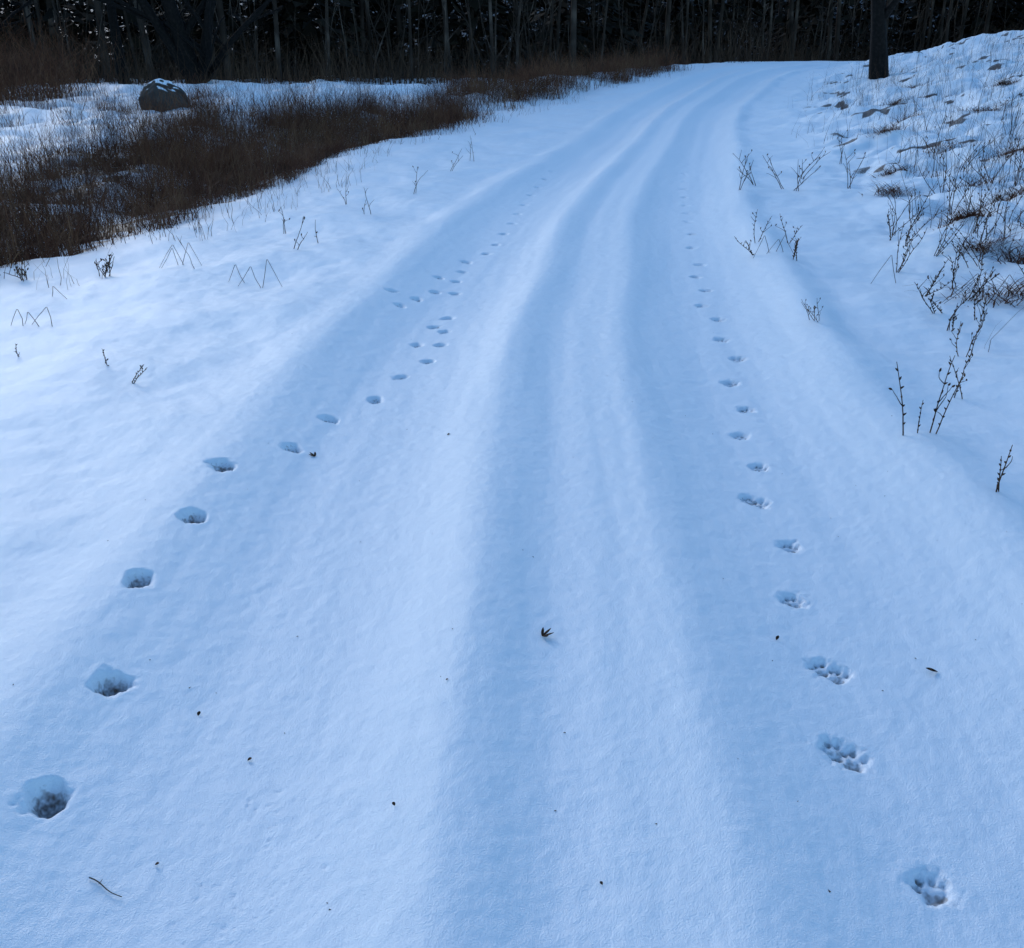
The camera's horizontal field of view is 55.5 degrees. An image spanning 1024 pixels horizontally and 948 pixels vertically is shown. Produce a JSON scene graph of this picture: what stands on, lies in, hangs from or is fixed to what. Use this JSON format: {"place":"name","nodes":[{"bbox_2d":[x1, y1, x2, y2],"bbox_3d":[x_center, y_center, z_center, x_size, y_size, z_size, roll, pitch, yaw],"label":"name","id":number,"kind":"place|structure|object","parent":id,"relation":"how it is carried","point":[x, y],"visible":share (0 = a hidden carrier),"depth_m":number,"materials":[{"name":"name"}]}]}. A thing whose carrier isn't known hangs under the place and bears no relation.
{"place":"outdoors","nodes":[
{"label":"outdoors","id":0,"kind":"place"},
{"bbox_2d":[0,0,1023,947],"bbox_3d":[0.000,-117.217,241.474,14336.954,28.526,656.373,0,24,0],"label":"snowy ground","id":1,"kind":"structure","parent":0,"point":[684,462],"depth_m":3.50,"materials":[{"name":"white snow"}]},
{"bbox_2d":[3,259,28,280],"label":"dead fern","id":2,"kind":"object","parent":1,"relation":"on","point":[18,272],"visible":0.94,"depth_m":7.48,"materials":[{"name":"brown plant"}]},
{"bbox_2d":[0,0,36,30],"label":"bare tree","id":3,"kind":"object","parent":1,"relation":"on","point":[11,15],"visible":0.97,"depth_m":31.78,"materials":[{"name":"brown plant"}]},
{"bbox_2d":[11,307,52,326],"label":"folded stem","id":4,"kind":"object","parent":1,"relation":"on","point":[31,316],"visible":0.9,"depth_m":6.19,"materials":[{"name":"brown plant"}]},
{"bbox_2d":[94,253,113,276],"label":"dead fern","id":5,"kind":"object","parent":1,"relation":"on","point":[106,266],"visible":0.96,"depth_m":7.63,"materials":[{"name":"brown plant"}]},
{"bbox_2d":[89,877,121,896],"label":"fallen twig","id":6,"kind":"object","parent":1,"relation":"on","point":[104,886],"visible":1,"depth_m":2.11,"materials":[{"name":"brown wood"}]},
{"bbox_2d":[106,0,130,83],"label":"bare tree","id":7,"kind":"object","parent":1,"relation":"on","point":[113,20],"visible":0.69,"depth_m":32.86,"materials":[{"name":"brown plant"}]},
{"bbox_2d":[132,365,146,383],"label":"dry weed","id":8,"kind":"object","parent":1,"relation":"on","point":[138,374],"visible":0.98,"depth_m":5.10,"materials":[{"name":"brown plant"}]},
{"bbox_2d":[138,78,190,111],"bbox_3d":[-8.010,-8.654,22.395,1.072,0.841,1.081,0,24,0],"label":"boulder","id":9,"kind":"object","parent":1,"relation":"on","point":[162,83],"visible":0.47,"depth_m":22.07,"materials":[{"name":"grey stone"}]},
{"bbox_2d":[159,244,200,267],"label":"folded stem","id":10,"kind":"object","parent":1,"relation":"on","point":[178,255],"visible":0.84,"depth_m":7.86,"materials":[{"name":"brown plant"}]},
{"bbox_2d":[97,0,282,83],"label":"bare tree","id":11,"kind":"object","parent":1,"relation":"on","point":[181,30],"visible":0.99,"depth_m":30.91,"materials":[{"name":"brown plant"}]},
{"bbox_2d":[238,259,281,287],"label":"folded stem","id":12,"kind":"object","parent":1,"relation":"on","point":[264,274],"visible":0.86,"depth_m":7.16,"materials":[{"name":"brown plant"}]},
{"bbox_2d":[279,208,289,233],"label":"dry weed","id":13,"kind":"object","parent":1,"relation":"on","point":[283,222],"visible":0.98,"depth_m":9.45,"materials":[{"name":"brown plant"}]},
{"bbox_2d":[294,216,307,249],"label":"dry weed","id":14,"kind":"object","parent":1,"relation":"on","point":[301,235],"visible":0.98,"depth_m":8.48,"materials":[{"name":"brown plant"}]},
{"bbox_2d":[338,175,348,203],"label":"dry weed","id":15,"kind":"object","parent":1,"relation":"on","point":[346,191],"visible":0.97,"depth_m":11.11,"materials":[{"name":"brown plant"}]},
{"bbox_2d":[0,13,698,288],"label":"dry grass thicket","id":16,"kind":"object","parent":1,"relation":"on","point":[37,76],"visible":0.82,"depth_m":16.07,"materials":[{"name":"brown plant"}]},
{"bbox_2d":[450,149,461,170],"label":"dry weed","id":17,"kind":"object","parent":1,"relation":"on","point":[455,161],"visible":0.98,"depth_m":13.96,"materials":[{"name":"brown plant"}]},
{"bbox_2d":[13,415,1006,909],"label":"bark specks","id":18,"kind":"object","parent":1,"relation":"on","point":[655,823],"visible":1,"depth_m":2.64,"materials":[{"name":"brown plant"}]},
{"bbox_2d":[0,15,1020,86],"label":"undergrowth","id":19,"kind":"object","parent":1,"relation":"on","point":[284,77],"visible":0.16,"depth_m":36.86,"materials":[{"name":"brown plant"}]},
{"bbox_2d":[0,0,1023,82],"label":"conifer crowns","id":20,"kind":"object","parent":1,"relation":"on","point":[307,16],"visible":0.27,"depth_m":51.29,"materials":[{"name":"plant"}]},
{"bbox_2d":[0,0,1023,81],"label":"forest trunks","id":21,"kind":"object","parent":1,"relation":"on","point":[222,26],"visible":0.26,"depth_m":47.99,"materials":[{"name":"brown plant"}]},
{"bbox_2d":[0,0,1023,82],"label":"saplings","id":22,"kind":"object","parent":1,"relation":"on","point":[546,30],"visible":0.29,"depth_m":45.98,"materials":[{"name":"brown plant"}]},
{"bbox_2d":[541,628,553,636],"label":"fallen leaf","id":23,"kind":"object","parent":1,"relation":"on","point":[543,634],"visible":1,"depth_m":2.92,"materials":[{"name":"brown plant"}]},
{"bbox_2d":[734,236,753,254],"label":"dry weed","id":24,"kind":"object","parent":1,"relation":"on","point":[748,249],"visible":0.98,"depth_m":8.22,"materials":[{"name":"brown plant"}]},
{"bbox_2d":[739,154,752,189],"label":"dry weed","id":25,"kind":"object","parent":1,"relation":"on","point":[741,177],"visible":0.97,"depth_m":11.76,"materials":[{"name":"brown plant"}]},
{"bbox_2d":[739,150,755,185],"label":"dry weed","id":26,"kind":"object","parent":1,"relation":"on","point":[747,172],"visible":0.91,"depth_m":12.39,"materials":[{"name":"brown plant"}]},
{"bbox_2d":[752,209,771,241],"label":"dry weed","id":27,"kind":"object","parent":1,"relation":"on","point":[760,227],"visible":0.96,"depth_m":8.53,"materials":[{"name":"brown plant"}]},
{"bbox_2d":[753,235,792,257],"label":"folded stem","id":28,"kind":"object","parent":1,"relation":"on","point":[772,246],"visible":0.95,"depth_m":8.10,"materials":[{"name":"brown plant"}]},
{"bbox_2d":[763,154,783,188],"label":"dry weed","id":29,"kind":"object","parent":1,"relation":"on","point":[774,173],"visible":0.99,"depth_m":12.35,"materials":[{"name":"brown plant"}]},
{"bbox_2d":[775,216,800,243],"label":"dry weed","id":30,"kind":"object","parent":1,"relation":"on","point":[785,231],"visible":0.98,"depth_m":8.76,"materials":[{"name":"brown plant"}]},
{"bbox_2d":[792,238,799,260],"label":"dry weed","id":31,"kind":"object","parent":1,"relation":"on","point":[796,247],"visible":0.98,"depth_m":7.91,"materials":[{"name":"brown plant"}]},
{"bbox_2d":[793,147,824,190],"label":"dry weed","id":32,"kind":"object","parent":1,"relation":"on","point":[804,171],"visible":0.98,"depth_m":11.94,"materials":[{"name":"brown plant"}]},
{"bbox_2d":[801,298,822,321],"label":"dry weed","id":33,"kind":"object","parent":1,"relation":"on","point":[814,307],"visible":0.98,"depth_m":6.03,"materials":[{"name":"brown plant"}]},
{"bbox_2d":[800,151,830,178],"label":"dry weed","id":34,"kind":"object","parent":1,"relation":"on","point":[819,158],"visible":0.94,"depth_m":13.02,"materials":[{"name":"brown plant"}]},
{"bbox_2d":[837,129,847,163],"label":"dry weed","id":35,"kind":"object","parent":1,"relation":"on","point":[841,148],"visible":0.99,"depth_m":14.03,"materials":[{"name":"brown plant"}]},
{"bbox_2d":[844,149,865,188],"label":"dry weed","id":36,"kind":"object","parent":1,"relation":"on","point":[849,170],"visible":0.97,"depth_m":12.06,"materials":[{"name":"brown plant"}]},
{"bbox_2d":[871,257,895,282],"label":"folded stem","id":37,"kind":"object","parent":1,"relation":"on","point":[881,268],"visible":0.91,"depth_m":7.29,"materials":[{"name":"brown plant"}]},
{"bbox_2d":[868,0,899,79],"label":"bare tree","id":38,"kind":"object","parent":1,"relation":"on","point":[881,12],"visible":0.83,"depth_m":27.21,"materials":[{"name":"brown plant"}]},
{"bbox_2d":[889,362,905,434],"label":"dry weed","id":39,"kind":"object","parent":1,"relation":"on","point":[903,414],"visible":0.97,"depth_m":4.25,"materials":[{"name":"brown plant"}]},
{"bbox_2d":[880,180,920,235],"bbox_3d":[3.601,-2.468,9.113,0.339,0.527,0.231,17,29,34],"label":"dry weed","id":40,"kind":"object","parent":1,"relation":"on","point":[895,209],"visible":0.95,"depth_m":9.10,"materials":[{"name":"brown plant"}]},
{"bbox_2d":[791,17,1023,351],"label":"dry grass","id":41,"kind":"structure","parent":1,"relation":"on","point":[977,112],"depth_m":15.64,"materials":[{"name":"brown plant"}]},
{"bbox_2d":[887,201,927,239],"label":"dry weed","id":42,"kind":"object","parent":1,"relation":"on","point":[900,227],"visible":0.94,"depth_m":8.75,"materials":[{"name":"brown plant"}]},
{"bbox_2d":[896,223,926,272],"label":"dry weed","id":43,"kind":"object","parent":1,"relation":"on","point":[902,265],"visible":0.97,"depth_m":7.54,"materials":[{"name":"brown plant"}]},
{"bbox_2d":[917,402,923,432],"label":"dry weed","id":44,"kind":"object","parent":1,"relation":"on","point":[919,418],"visible":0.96,"depth_m":4.29,"materials":[{"name":"brown plant"}]},
{"bbox_2d":[906,177,938,222],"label":"dry weed","id":45,"kind":"object","parent":1,"relation":"on","point":[914,189],"visible":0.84,"depth_m":9.47,"materials":[{"name":"brown plant"}]},
{"bbox_2d":[905,193,946,246],"bbox_3d":[3.439,-2.120,8.142,0.303,0.496,0.191,-6,24,-14],"label":"dry weed","id":46,"kind":"object","parent":1,"relation":"on","point":[907,237],"visible":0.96,"depth_m":8.14,"materials":[{"name":"brown plant"}]},
{"bbox_2d":[915,275,941,313],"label":"dry weed","id":47,"kind":"object","parent":1,"relation":"on","point":[931,300],"visible":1,"depth_m":6.36,"materials":[{"name":"brown plant"}]},
{"bbox_2d":[921,115,946,158],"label":"dry weed","id":48,"kind":"object","parent":1,"relation":"on","point":[936,141],"visible":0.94,"depth_m":13.36,"materials":[{"name":"brown plant"}]},
{"bbox_2d":[918,148,952,193],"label":"dry weed","id":49,"kind":"object","parent":1,"relation":"on","point":[943,157],"visible":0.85,"depth_m":10.73,"materials":[{"name":"brown plant"}]},
{"bbox_2d":[851,73,1023,307],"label":"grass tussocks","id":50,"kind":"object","parent":1,"relation":"on","point":[959,216],"depth_m":8.99,"materials":[{"name":"brown plant"}]},
{"bbox_2d":[925,260,950,296],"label":"dry weed","id":51,"kind":"object","parent":1,"relation":"on","point":[932,283],"visible":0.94,"depth_m":6.82,"materials":[{"name":"brown plant"}]},
{"bbox_2d":[929,356,954,432],"bbox_3d":[1.887,-0.330,4.262,0.120,0.386,0.052,-13,27,-27],"label":"dry weed","id":52,"kind":"object","parent":1,"relation":"on","point":[944,383],"visible":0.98,"depth_m":4.26,"materials":[{"name":"brown plant"}]},
{"bbox_2d":[935,373,965,433],"bbox_3d":[1.923,-0.301,4.284,0.109,0.322,0.033,0,24,0],"label":"dry weed","id":53,"kind":"object","parent":1,"relation":"on","point":[962,377],"visible":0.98,"depth_m":4.28,"materials":[{"name":"brown plant"}]},
{"bbox_2d":[934,210,967,256],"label":"dry weed","id":54,"kind":"object","parent":1,"relation":"on","point":[939,250],"visible":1,"depth_m":7.80,"materials":[{"name":"brown plant"}]},
{"bbox_2d":[942,241,968,288],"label":"dry weed","id":55,"kind":"object","parent":1,"relation":"on","point":[954,274],"visible":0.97,"depth_m":6.96,"materials":[{"name":"brown plant"}]},
{"bbox_2d":[947,292,968,330],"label":"dry weed","id":56,"kind":"object","parent":1,"relation":"on","point":[954,316],"visible":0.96,"depth_m":6.01,"materials":[{"name":"brown plant"}]},
{"bbox_2d":[945,162,974,213],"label":"dry weed","id":57,"kind":"object","parent":1,"relation":"on","point":[953,193],"visible":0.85,"depth_m":9.85,"materials":[{"name":"brown plant"}]},
{"bbox_2d":[949,352,972,398],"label":"dry weed","id":58,"kind":"object","parent":1,"relation":"on","point":[959,386],"visible":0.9,"depth_m":4.89,"materials":[{"name":"brown plant"}]},
{"bbox_2d":[953,175,982,211],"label":"dry weed","id":59,"kind":"object","parent":1,"relation":"on","point":[970,192],"visible":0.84,"depth_m":9.10,"materials":[{"name":"brown plant"}]},
{"bbox_2d":[949,307,987,356],"bbox_3d":[2.596,-0.795,5.541,0.222,0.334,0.080,-5,24,-11],"label":"dry weed","id":60,"kind":"object","parent":1,"relation":"on","point":[979,325],"visible":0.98,"depth_m":5.54,"materials":[{"name":"brown plant"}]},
{"bbox_2d":[949,225,993,267],"bbox_3d":[3.511,-1.747,7.445,0.351,0.362,0.125,0,24,0],"label":"dry weed","id":61,"kind":"object","parent":1,"relation":"on","point":[971,246],"visible":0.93,"depth_m":7.46,"materials":[{"name":"brown plant"}]},
{"bbox_2d":[958,134,1001,171],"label":"dry weed","id":62,"kind":"object","parent":1,"relation":"on","point":[977,154],"visible":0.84,"depth_m":12.00,"materials":[{"name":"brown plant"}]},
{"bbox_2d":[940,274,1023,305],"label":"folded stem","id":63,"kind":"object","parent":1,"relation":"on","point":[981,289],"visible":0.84,"depth_m":6.52,"materials":[{"name":"brown plant"}]},
{"bbox_2d":[973,288,990,321],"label":"dry weed","id":64,"kind":"object","parent":1,"relation":"on","point":[980,303],"visible":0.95,"depth_m":6.19,"materials":[{"name":"brown plant"}]},
{"bbox_2d":[968,261,999,300],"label":"dry weed","id":65,"kind":"object","parent":1,"relation":"on","point":[983,284],"visible":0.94,"depth_m":6.68,"materials":[{"name":"brown plant"}]},
{"bbox_2d":[974,174,998,233],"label":"dry weed","id":66,"kind":"object","parent":1,"relation":"on","point":[975,228],"visible":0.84,"depth_m":8.40,"materials":[{"name":"brown plant"}]},
{"bbox_2d":[963,141,1021,183],"bbox_3d":[5.401,-3.506,10.995,0.563,0.506,0.316,5,24,12],"label":"dry weed","id":67,"kind":"object","parent":1,"relation":"on","point":[968,160],"visible":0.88,"depth_m":10.96,"materials":[{"name":"brown plant"}]},
{"bbox_2d":[979,186,1006,245],"bbox_3d":[3.841,-2.059,7.811,0.258,0.517,0.118,-21,31,-39],"label":"dry weed","id":68,"kind":"object","parent":1,"relation":"on","point":[995,201],"visible":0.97,"depth_m":7.82,"materials":[{"name":"brown plant"}]},
{"bbox_2d":[997,456,1002,491],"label":"dry weed","id":69,"kind":"object","parent":1,"relation":"on","point":[1000,469],"visible":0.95,"depth_m":3.72,"materials":[{"name":"brown plant"}]},
{"bbox_2d":[995,445,1012,491],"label":"dry weed","id":70,"kind":"object","parent":1,"relation":"on","point":[1002,473],"visible":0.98,"depth_m":3.70,"materials":[{"name":"brown plant"}]},
{"bbox_2d":[1000,239,1023,273],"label":"dry weed","id":71,"kind":"object","parent":1,"relation":"on","point":[1011,255],"visible":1,"depth_m":6.78,"materials":[{"name":"brown plant"}]},
{"bbox_2d":[1003,82,1022,134],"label":"dry weed","id":72,"kind":"object","parent":1,"relation":"on","point":[1011,111],"visible":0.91,"depth_m":14.52,"materials":[{"name":"brown plant"}]},
{"bbox_2d":[1003,187,1023,221],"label":"dry weed","id":73,"kind":"object","parent":1,"relation":"on","point":[1015,206],"visible":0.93,"depth_m":8.57,"materials":[{"name":"brown plant"}]},
{"bbox_2d":[1007,137,1023,185],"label":"dry weed","id":74,"kind":"object","parent":1,"relation":"on","point":[1019,171],"visible":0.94,"depth_m":9.98,"materials":[{"name":"brown plant"}]}
]}

